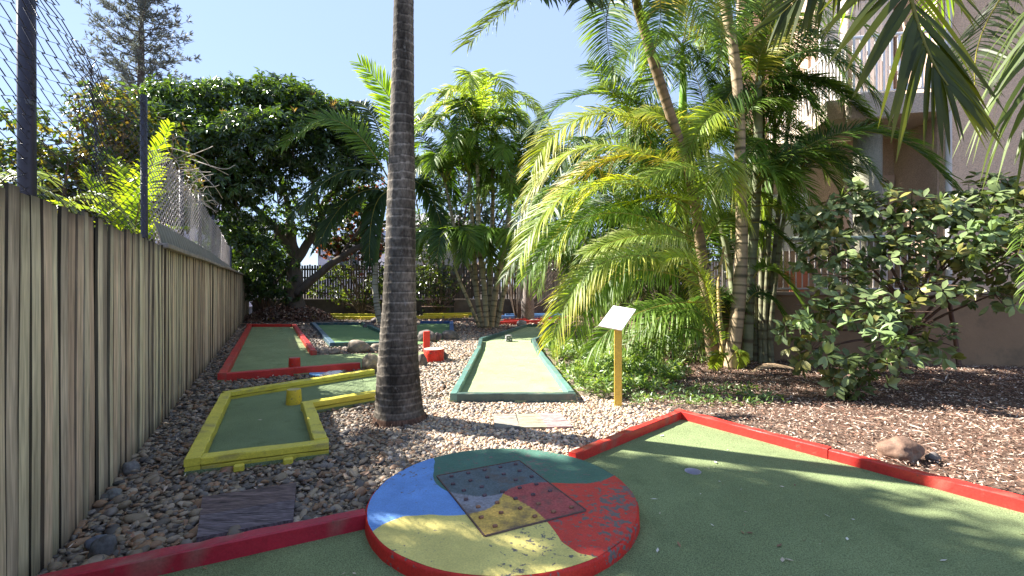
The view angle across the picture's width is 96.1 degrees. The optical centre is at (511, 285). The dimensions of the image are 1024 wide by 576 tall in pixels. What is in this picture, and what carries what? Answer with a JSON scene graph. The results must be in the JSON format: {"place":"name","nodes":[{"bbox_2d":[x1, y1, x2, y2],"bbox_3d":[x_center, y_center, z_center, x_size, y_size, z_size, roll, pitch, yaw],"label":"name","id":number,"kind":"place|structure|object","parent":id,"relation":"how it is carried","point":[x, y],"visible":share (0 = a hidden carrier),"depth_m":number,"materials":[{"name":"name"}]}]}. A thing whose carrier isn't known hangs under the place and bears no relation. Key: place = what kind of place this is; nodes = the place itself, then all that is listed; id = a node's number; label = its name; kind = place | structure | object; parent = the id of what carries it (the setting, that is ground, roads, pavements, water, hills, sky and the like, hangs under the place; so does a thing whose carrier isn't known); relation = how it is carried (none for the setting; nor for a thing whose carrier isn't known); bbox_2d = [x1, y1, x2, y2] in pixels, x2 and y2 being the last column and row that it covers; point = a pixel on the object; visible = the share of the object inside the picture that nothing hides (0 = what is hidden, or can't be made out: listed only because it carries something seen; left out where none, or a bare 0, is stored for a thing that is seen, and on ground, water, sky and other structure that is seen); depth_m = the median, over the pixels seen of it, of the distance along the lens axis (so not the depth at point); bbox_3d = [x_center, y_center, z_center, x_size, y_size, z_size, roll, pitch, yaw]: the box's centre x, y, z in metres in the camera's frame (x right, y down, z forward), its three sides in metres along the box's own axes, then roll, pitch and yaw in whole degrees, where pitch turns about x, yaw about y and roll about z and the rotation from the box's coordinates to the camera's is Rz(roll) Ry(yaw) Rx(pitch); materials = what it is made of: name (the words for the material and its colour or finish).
{"place":"outdoors","nodes":[
{"label":"outdoors","id":0,"kind":"place"},
{"bbox_2d":[107,205,269,306],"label":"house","id":1,"kind":"structure","parent":0,"point":[250,304],"depth_m":24.88,"materials":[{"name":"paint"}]},
{"bbox_2d":[318,230,385,298],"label":"house","id":2,"kind":"structure","parent":0,"point":[321,261],"depth_m":32.00,"materials":[{"name":"paint"}]},
{"bbox_2d":[338,254,359,265],"bbox_3d":[-11.300,-1.620,31.980,1.520,1.320,0.060,0,0,0],"label":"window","id":3,"kind":"structure","parent":2,"relation":"in","point":[356,260],"depth_m":31.99,"materials":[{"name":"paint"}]},
{"bbox_2d":[0,0,735,285],"label":"sky","id":4,"kind":"structure","parent":0,"point":[316,40],"materials":[{"name":"blue"}]},
{"bbox_2d":[252,299,567,313],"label":"retaining wall","id":5,"kind":"structure","parent":0,"point":[331,306],"depth_m":21.95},
{"bbox_2d":[255,264,567,298],"bbox_3d":[-4.686,-0.185,22.046,15.428,1.650,0.069,0,0,0],"label":"picket fence","id":6,"kind":"object","parent":5,"relation":"on","point":[309,268],"visible":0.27,"depth_m":22.01,"materials":[{"name":"brown wood"}]},
{"bbox_2d":[387,395,672,475],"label":"pale gravel","id":7,"kind":"structure","parent":0,"point":[573,414],"depth_m":4.42,"materials":[{"name":"beige gravel"}]},
{"bbox_2d":[493,413,571,430],"bbox_3d":[0.191,1.369,4.636,0.748,0.034,0.483,0,0,-4],"label":"stepping board","id":8,"kind":"object","parent":7,"relation":"on","point":[534,421],"visible":0.92,"depth_m":4.58,"materials":[{"name":"grey wood"}]},
{"bbox_2d":[599,306,635,405],"bbox_3d":[1.203,0.819,5.255,0.269,1.162,0.367,0,0,44],"label":"lane sign","id":9,"kind":"object","parent":7,"relation":"on","point":[616,318],"visible":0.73,"depth_m":5.22,"materials":[{"name":"painted timber"},{"name":"plastic"}]},
{"bbox_2d":[54,286,1023,566],"bbox_3d":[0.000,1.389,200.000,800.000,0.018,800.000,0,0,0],"label":"ground","id":10,"kind":"structure","parent":0,"point":[948,426],"depth_m":4.91,"materials":[{"name":"gravel"}]},
{"bbox_2d":[0,98,102,211],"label":"thin tree","id":11,"kind":"object","parent":10,"relation":"on","point":[11,152],"visible":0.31,"depth_m":8.41,"materials":[{"name":"green plant"}]},
{"bbox_2d":[0,169,137,231],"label":"grey palm","id":12,"kind":"object","parent":10,"relation":"on","point":[42,175],"visible":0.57,"depth_m":5.33,"materials":[{"name":"plant"}]},
{"bbox_2d":[0,0,231,267],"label":"chain link fence","id":13,"kind":"object","parent":10,"relation":"on","point":[27,34],"visible":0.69,"depth_m":2.98,"materials":[{"name":"metal"}]},
{"bbox_2d":[150,136,234,226],"bbox_3d":[-4.286,-1.376,6.184,0.822,0.981,3.525,0,0,-36],"label":"dry vine","id":14,"kind":"object","parent":13,"relation":"attached to","point":[197,179],"visible":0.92,"depth_m":5.72,"materials":[{"name":"brown plant"}]},
{"bbox_2d":[47,119,191,240],"bbox_3d":[-6.278,-1.320,7.105,3.838,2.703,1.415,0,0,25],"label":"yellow palm","id":15,"kind":"object","parent":10,"relation":"on","point":[127,185],"visible":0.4,"depth_m":6.87,"materials":[{"name":"plant"}]},
{"bbox_2d":[37,76,204,243],"bbox_3d":[-8.217,-1.526,9.874,2.498,5.873,3.364,0,0,-28],"label":"yellow green bush","id":16,"kind":"object","parent":10,"relation":"on","point":[117,148],"visible":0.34,"depth_m":9.17,"materials":[{"name":"green plant"}]},
{"bbox_2d":[45,0,201,150],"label":"norfolk pine","id":17,"kind":"object","parent":10,"relation":"on","point":[138,51],"visible":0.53,"depth_m":45.02,"materials":[{"name":"green plant"}]},
{"bbox_2d":[0,182,248,575],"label":"paling fence","id":18,"kind":"object","parent":10,"relation":"on","point":[113,340],"visible":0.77,"depth_m":2.65,"materials":[{"name":"grey wood"}]},
{"bbox_2d":[153,220,230,267],"bbox_3d":[-5.878,-0.552,9.012,0.094,0.264,9.664,0,0,-27],"label":"corrugated sheet","id":19,"kind":"object","parent":18,"relation":"on","point":[168,235],"visible":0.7,"depth_m":5.98,"materials":[{"name":"metal"}]},
{"bbox_2d":[36,411,428,575],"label":"river pebbles","id":20,"kind":"object","parent":10,"relation":"on","point":[155,537],"visible":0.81,"depth_m":3.17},
{"bbox_2d":[84,534,106,550],"bbox_3d":[-2.173,1.355,2.429,0.124,0.086,0.123,0,0,40],"label":"rock","id":21,"kind":"object","parent":20,"relation":"on","point":[87,543],"visible":0.27,"depth_m":2.39,"materials":[{"name":"stone"}]},
{"bbox_2d":[87,534,116,558],"bbox_3d":[-2.080,1.341,2.344,0.121,0.136,0.104,0,0,0],"label":"rock","id":22,"kind":"object","parent":20,"relation":"on","point":[106,544],"visible":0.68,"depth_m":2.32,"materials":[{"name":"stone"}]},
{"bbox_2d":[105,488,121,500],"bbox_3d":[-2.583,1.357,2.985,0.097,0.087,0.074,0,0,0],"label":"rock","id":23,"kind":"object","parent":20,"relation":"on","point":[113,492],"visible":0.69,"depth_m":2.96,"materials":[{"name":"stone"}]},
{"bbox_2d":[121,461,139,475],"bbox_3d":[-2.796,1.346,3.375,0.116,0.111,0.095,0,0,38],"label":"rock","id":24,"kind":"object","parent":20,"relation":"on","point":[127,467],"visible":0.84,"depth_m":3.35,"materials":[{"name":"stone"}]},
{"bbox_2d":[196,482,295,541],"bbox_3d":[-1.610,1.359,2.785,0.539,0.033,0.553,0,0,-24],"label":"stepping board","id":25,"kind":"object","parent":20,"relation":"on","point":[245,510],"visible":0.81,"depth_m":2.75,"materials":[{"name":"grey wood"}]},
{"bbox_2d":[124,66,384,319],"bbox_3d":[-9.096,-3.142,16.757,8.514,9.643,5.670,0,0,0],"label":"mango tree","id":26,"kind":"object","parent":10,"relation":"on","point":[238,137],"visible":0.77,"depth_m":16.04,"materials":[{"name":"green plant"}]},
{"bbox_2d":[224,225,286,309],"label":"hedge shrub","id":27,"kind":"object","parent":10,"relation":"on","point":[257,303],"visible":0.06,"depth_m":20.11,"materials":[{"name":"green plant"}]},
{"bbox_2d":[184,369,375,476],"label":"golf lane","id":28,"kind":"structure","parent":10,"relation":"on","point":[281,432],"depth_m":4.44,"materials":[{"name":"green carpet"}]},
{"bbox_2d":[286,388,301,405],"bbox_3d":[-2.490,1.267,5.257,0.170,0.166,0.167,0,0,0],"label":"painted stump","id":29,"kind":"object","parent":28,"relation":"on","point":[293,396],"visible":0.95,"depth_m":5.19,"materials":[{"name":"paint"}]},
{"bbox_2d":[244,304,335,321],"bbox_3d":[-8.998,1.080,18.611,3.921,0.776,2.751,0,0,0],"label":"leaf pile","id":30,"kind":"object","parent":10,"relation":"on","point":[265,313],"visible":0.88,"depth_m":17.91,"materials":[{"name":"brown plant"}]},
{"bbox_2d":[217,324,423,381],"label":"golf lane","id":31,"kind":"structure","parent":10,"relation":"on","point":[263,351],"depth_m":8.62,"materials":[{"name":"green carpet"}]},
{"bbox_2d":[288,357,300,366],"bbox_3d":[-3.555,1.265,7.524,0.180,0.170,0.178,0,0,0],"label":"painted stump","id":32,"kind":"object","parent":31,"relation":"on","point":[294,361],"visible":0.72,"depth_m":7.46,"materials":[{"name":"paint"}]},
{"bbox_2d":[423,331,429,352],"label":"painted block","id":33,"kind":"structure","parent":31,"relation":"on","point":[426,339],"depth_m":9.20,"materials":[{"name":"red paint"}]},
{"bbox_2d":[317,347,328,353],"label":"rock","id":34,"kind":"object","parent":10,"relation":"on","point":[323,350],"visible":0.66,"depth_m":9.14,"materials":[{"name":"stone"}]},
{"bbox_2d":[309,370,341,376],"bbox_3d":[-2.888,1.365,7.146,0.480,0.030,0.480,0,0,0],"label":"tee disc","id":35,"kind":"object","parent":10,"relation":"on","point":[322,373],"visible":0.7,"depth_m":7.05,"materials":[{"name":"paint"}]},
{"bbox_2d":[328,349,340,354],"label":"rock","id":36,"kind":"object","parent":10,"relation":"on","point":[334,351],"visible":0.69,"depth_m":9.13,"materials":[{"name":"stone"}]},
{"bbox_2d":[170,323,507,412],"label":"distant pebbles","id":37,"kind":"object","parent":10,"relation":"on","point":[200,404],"visible":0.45,"depth_m":6.90,"materials":[{"name":"grey gravel"}]},
{"bbox_2d":[303,258,384,313],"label":"hedge shrub","id":38,"kind":"object","parent":10,"relation":"on","point":[368,286],"visible":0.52,"depth_m":20.52,"materials":[{"name":"green plant"}]},
{"bbox_2d":[310,174,386,313],"bbox_3d":[-6.880,-1.738,19.912,3.874,6.264,3.303,0,0,0],"label":"round leaf tree","id":39,"kind":"object","parent":10,"relation":"on","point":[336,247],"visible":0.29,"depth_m":20.01,"materials":[{"name":"green plant"}]},
{"bbox_2d":[347,340,370,352],"bbox_3d":[-3.146,1.288,9.439,0.492,0.356,0.385,0,0,0],"label":"rock","id":40,"kind":"object","parent":10,"relation":"on","point":[356,346],"visible":0.73,"depth_m":9.29,"materials":[{"name":"stone"}]},
{"bbox_2d":[273,53,463,323],"bbox_3d":[-4.713,-3.394,16.047,5.984,9.602,3.665,0,0,0],"label":"feather palm","id":41,"kind":"object","parent":10,"relation":"on","point":[377,201],"visible":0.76,"depth_m":15.62,"materials":[{"name":"plant"}]},
{"bbox_2d":[362,353,377,369],"bbox_3d":[-2.297,1.289,7.541,0.313,0.356,0.310,0,0,-24],"label":"rock","id":42,"kind":"object","parent":10,"relation":"on","point":[369,360],"visible":0.67,"depth_m":7.42,"materials":[{"name":"stone"}]},
{"bbox_2d":[370,343,378,352],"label":"rock","id":43,"kind":"object","parent":10,"relation":"on","point":[374,347],"visible":0.35,"depth_m":9.45,"materials":[{"name":"stone"}]},
{"bbox_2d":[310,321,453,347],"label":"golf lane","id":44,"kind":"structure","parent":10,"relation":"on","point":[337,334],"depth_m":13.62,"materials":[{"name":"green carpet"}]},
{"bbox_2d":[363,322,373,327],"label":"rock","id":45,"kind":"object","parent":44,"relation":"on","point":[366,324],"visible":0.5,"depth_m":14.82,"materials":[{"name":"stone"}]},
{"bbox_2d":[309,312,472,319],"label":"golf lane","id":46,"kind":"structure","parent":10,"relation":"on","point":[339,316],"depth_m":19.44,"materials":[{"name":"yellow wood"}]},
{"bbox_2d":[61,350,728,567],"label":"leaf scraps","id":47,"kind":"object","parent":10,"relation":"on","point":[165,488],"visible":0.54,"depth_m":4.05,"materials":[{"name":"brown plant"}]},
{"bbox_2d":[368,0,428,428],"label":"king palm","id":48,"kind":"object","parent":10,"relation":"on","point":[398,399],"visible":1,"depth_m":4.59,"materials":[{"name":"grey plant"}]},
{"bbox_2d":[329,409,474,446],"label":"gravel","id":49,"kind":"structure","parent":10,"relation":"on","point":[405,428],"depth_m":4.38,"materials":[{"name":"grey gravel"}]},
{"bbox_2d":[419,354,426,365],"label":"rock","id":50,"kind":"object","parent":10,"relation":"on","point":[422,360],"visible":0.62,"depth_m":7.83,"materials":[{"name":"stone"}]},
{"bbox_2d":[418,330,435,341],"bbox_3d":[-2.085,1.267,11.232,0.486,0.363,0.363,0,0,0],"label":"rock","id":51,"kind":"object","parent":10,"relation":"on","point":[432,337],"visible":0.48,"depth_m":11.10,"materials":[{"name":"stone"}]},
{"bbox_2d":[383,213,478,298],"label":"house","id":52,"kind":"structure","parent":10,"relation":"on","point":[445,260],"depth_m":27.00,"materials":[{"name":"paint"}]},
{"bbox_2d":[424,347,443,362],"bbox_3d":[-1.424,1.265,8.375,0.370,0.230,0.375,0,0,0],"label":"painted stump","id":53,"kind":"object","parent":10,"relation":"on","point":[434,354],"visible":0.88,"depth_m":8.23,"materials":[{"name":"paint"}]},
{"bbox_2d":[357,333,512,407],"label":"pale pebbles","id":54,"kind":"object","parent":10,"relation":"on","point":[428,387],"visible":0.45,"depth_m":7.16,"materials":[{"name":"beige gravel"}]},
{"bbox_2d":[420,297,454,315],"bbox_3d":[-3.384,0.960,20.935,1.513,0.840,0.520,0,0,0],"label":"garden bench","id":55,"kind":"object","parent":10,"relation":"on","point":[423,306],"visible":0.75,"depth_m":21.14,"materials":[{"name":"wood"}]},
{"bbox_2d":[435,332,441,341],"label":"rock","id":56,"kind":"object","parent":10,"relation":"on","point":[438,336],"visible":0.57,"depth_m":11.33,"materials":[{"name":"stone"}]},
{"bbox_2d":[416,243,467,312],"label":"climbing plant","id":57,"kind":"object","parent":10,"relation":"on","point":[432,291],"visible":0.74,"depth_m":20.94,"materials":[{"name":"green plant"}]},
{"bbox_2d":[441,330,458,339],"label":"rock","id":58,"kind":"object","parent":10,"relation":"on","point":[449,334],"visible":0.73,"depth_m":11.50,"materials":[{"name":"stone"}]},
{"bbox_2d":[232,313,717,337],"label":"fallen leaves","id":59,"kind":"object","parent":10,"relation":"on","point":[327,320],"visible":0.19,"depth_m":16.68,"materials":[{"name":"brown plant"}]},
{"bbox_2d":[414,66,590,327],"bbox_3d":[-0.763,-2.733,15.023,6.856,8.245,4.703,0,0,0],"label":"palm clump","id":60,"kind":"object","parent":10,"relation":"on","point":[462,145],"visible":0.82,"depth_m":14.17,"materials":[{"name":"plant"}]},
{"bbox_2d":[450,324,575,402],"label":"golf lane","id":61,"kind":"structure","parent":10,"relation":"on","point":[489,373],"depth_m":6.96,"materials":[{"name":"green carpet"}]},
{"bbox_2d":[505,335,511,341],"bbox_3d":[-0.077,1.274,11.087,0.154,0.153,0.154,0,0,-11],"label":"lane obstacle","id":62,"kind":"object","parent":61,"relation":"on","point":[508,338],"visible":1,"depth_m":11.02,"materials":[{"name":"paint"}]},
{"bbox_2d":[517,320,526,325],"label":"rock","id":63,"kind":"object","parent":10,"relation":"on","point":[521,322],"visible":0.6,"depth_m":15.39,"materials":[{"name":"stone"}]},
{"bbox_2d":[415,131,633,298],"bbox_3d":[0.693,-3.426,24.722,13.388,9.781,4.400,0,0,0],"label":"background tree","id":64,"kind":"object","parent":10,"relation":"on","point":[485,218],"visible":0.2,"depth_m":24.39,"materials":[{"name":"green plant"}]},
{"bbox_2d":[498,187,560,319],"bbox_3d":[0.689,-1.393,17.912,2.531,5.588,2.379,0,0,0],"label":"tree","id":65,"kind":"object","parent":10,"relation":"on","point":[527,308],"visible":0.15,"depth_m":17.42,"materials":[{"name":"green plant"}]},
{"bbox_2d":[37,408,1023,575],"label":"golf lane","id":66,"kind":"structure","parent":10,"relation":"on","point":[907,521],"depth_m":2.57,"materials":[{"name":"carpet"}]},
{"bbox_2d":[365,448,639,575],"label":"painted disc","id":67,"kind":"object","parent":66,"relation":"on","point":[504,512],"visible":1,"depth_m":2.52,"materials":[{"name":"paint"}]},
{"bbox_2d":[203,352,1020,573],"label":"turf litter","id":68,"kind":"object","parent":66,"relation":"on","point":[782,559],"visible":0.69,"depth_m":2.38,"materials":[{"name":"brown plant"}]},
{"bbox_2d":[499,317,565,324],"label":"golf lane","id":69,"kind":"structure","parent":10,"relation":"on","point":[510,321],"depth_m":16.57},
{"bbox_2d":[501,313,565,318],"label":"golf lane","id":70,"kind":"structure","parent":10,"relation":"on","point":[512,316],"depth_m":19.50,"materials":[{"name":"blue wood"}]},
{"bbox_2d":[496,208,596,317],"bbox_3d":[1.640,-1.205,19.490,4.928,5.206,1.905,0,0,0],"label":"hedge shrub","id":71,"kind":"object","parent":10,"relation":"on","point":[517,313],"visible":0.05,"depth_m":19.25,"materials":[{"name":"green plant"}]},
{"bbox_2d":[537,234,631,303],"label":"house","id":72,"kind":"structure","parent":10,"relation":"on","point":[561,263],"depth_m":23.50,"materials":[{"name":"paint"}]},
{"bbox_2d":[541,336,693,396],"bbox_3d":[1.671,1.176,7.909,2.195,0.504,5.053,0,0,0],"label":"ground cover","id":73,"kind":"object","parent":10,"relation":"on","point":[671,369],"visible":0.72,"depth_m":6.47,"materials":[{"name":"green plant"}]},
{"bbox_2d":[516,261,727,314],"bbox_3d":[6.660,0.130,21.225,12.932,2.500,0.156,0,0,3],"label":"board fence","id":74,"kind":"object","parent":10,"relation":"on","point":[541,308],"visible":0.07,"depth_m":21.47,"materials":[{"name":"brown wood"}]},
{"bbox_2d":[495,104,757,342],"bbox_3d":[3.063,-1.441,10.724,6.985,5.800,4.591,0,0,0],"label":"dark palm clump","id":75,"kind":"object","parent":10,"relation":"on","point":[598,173],"visible":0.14,"depth_m":10.43,"materials":[{"name":"plant"}]},
{"bbox_2d":[580,228,729,310],"bbox_3d":[6.944,-0.912,19.715,9.059,4.629,2.147,0,0,0],"label":"hedge shrub","id":76,"kind":"object","parent":10,"relation":"on","point":[709,255],"visible":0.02,"depth_m":19.53,"materials":[{"name":"green plant"}]},
{"bbox_2d":[610,310,715,374],"bbox_3d":[2.598,0.866,7.313,1.205,1.054,3.054,0,0,41],"label":"fern tuft","id":77,"kind":"object","parent":10,"relation":"on","point":[636,350],"visible":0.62,"depth_m":6.83,"materials":[{"name":"green plant"}]},
{"bbox_2d":[622,380,791,406],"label":"sparse ground cover","id":78,"kind":"object","parent":10,"relation":"on","point":[712,397],"visible":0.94,"depth_m":5.57,"materials":[{"name":"green plant"}]},
{"bbox_2d":[450,0,964,375],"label":"cane palm clump","id":79,"kind":"object","parent":10,"relation":"on","point":[708,127],"visible":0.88,"depth_m":7.27,"materials":[{"name":"green plant"}]},
{"bbox_2d":[670,0,888,363],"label":"wall palm clump","id":80,"kind":"object","parent":10,"relation":"on","point":[763,342],"visible":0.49,"depth_m":8.00,"materials":[{"name":"plant"}]},
{"bbox_2d":[609,358,1023,495],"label":"bark mulch","id":81,"kind":"object","parent":10,"relation":"on","point":[981,398],"visible":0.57,"depth_m":5.10,"materials":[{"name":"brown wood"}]},
{"bbox_2d":[751,363,792,371],"bbox_3d":[4.082,1.280,7.184,0.770,0.132,0.205,0,0,0],"label":"palm sheath","id":82,"kind":"object","parent":81,"relation":"on","point":[763,366],"visible":0.89,"depth_m":7.12,"materials":[{"name":"brown plant"}]},
{"bbox_2d":[716,0,1023,367],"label":"apartment building","id":83,"kind":"structure","parent":10,"relation":"on","point":[990,337],"depth_m":8.16,"materials":[{"name":"paint"}]},
{"bbox_2d":[723,250,733,290],"bbox_3d":[4.674,-0.301,9.513,0.500,0.878,0.475,0,0,11],"label":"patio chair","id":84,"kind":"object","parent":83,"relation":"on","point":[724,268],"visible":0.07,"depth_m":9.73,"materials":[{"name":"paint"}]},
{"bbox_2d":[766,193,807,250],"bbox_3d":[5.770,-1.320,9.668,0.796,1.200,0.032,0,0,11],"label":"window","id":85,"kind":"structure","parent":83,"relation":"in","point":[789,231],"depth_m":9.65,"materials":[{"name":"grey glass"}]},
{"bbox_2d":[784,271,809,291],"bbox_3d":[5.747,-0.072,9.269,0.475,0.420,0.475,0,0,0],"label":"flower pot","id":86,"kind":"object","parent":83,"relation":"on","point":[805,279],"visible":0.32,"depth_m":9.11,"materials":[{"name":"ceramic"}]},
{"bbox_2d":[818,0,892,103],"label":"balcony railing","id":87,"kind":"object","parent":83,"relation":"in","point":[862,3],"depth_m":9.37,"materials":[{"name":"metal"}]},
{"bbox_2d":[842,175,894,291],"bbox_3d":[7.255,-1.041,9.382,0.920,2.358,0.069,0,0,11],"label":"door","id":88,"kind":"structure","parent":83,"relation":"in","point":[890,178],"depth_m":9.33,"materials":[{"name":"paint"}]},
{"bbox_2d":[743,0,1023,215],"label":"overhanging palm","id":89,"kind":"object","parent":10,"relation":"on","point":[946,74],"visible":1,"depth_m":2.67,"materials":[{"name":"palm leaf"}]},
{"bbox_2d":[770,171,1023,401],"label":"broad leaved shrub","id":90,"kind":"object","parent":10,"relation":"on","point":[898,332],"visible":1,"depth_m":6.05,"materials":[{"name":"green plant"}]},
{"bbox_2d":[876,436,924,464],"bbox_3d":[3.083,1.317,3.660,0.308,0.238,0.246,0,0,0],"label":"rock","id":91,"kind":"object","parent":10,"relation":"on","point":[904,448],"visible":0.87,"depth_m":3.60,"materials":[{"name":"stone"}]},
{"bbox_2d":[925,452,941,462],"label":"rock","id":92,"kind":"object","parent":10,"relation":"on","point":[934,456],"visible":0.98,"depth_m":3.60,"materials":[{"name":"stone"}]},
{"bbox_2d":[1004,220,1023,306],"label":"palm","id":93,"kind":"object","parent":10,"relation":"on","point":[1006,254],"visible":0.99,"depth_m":5.40,"materials":[{"name":"green plant"}]}
]}

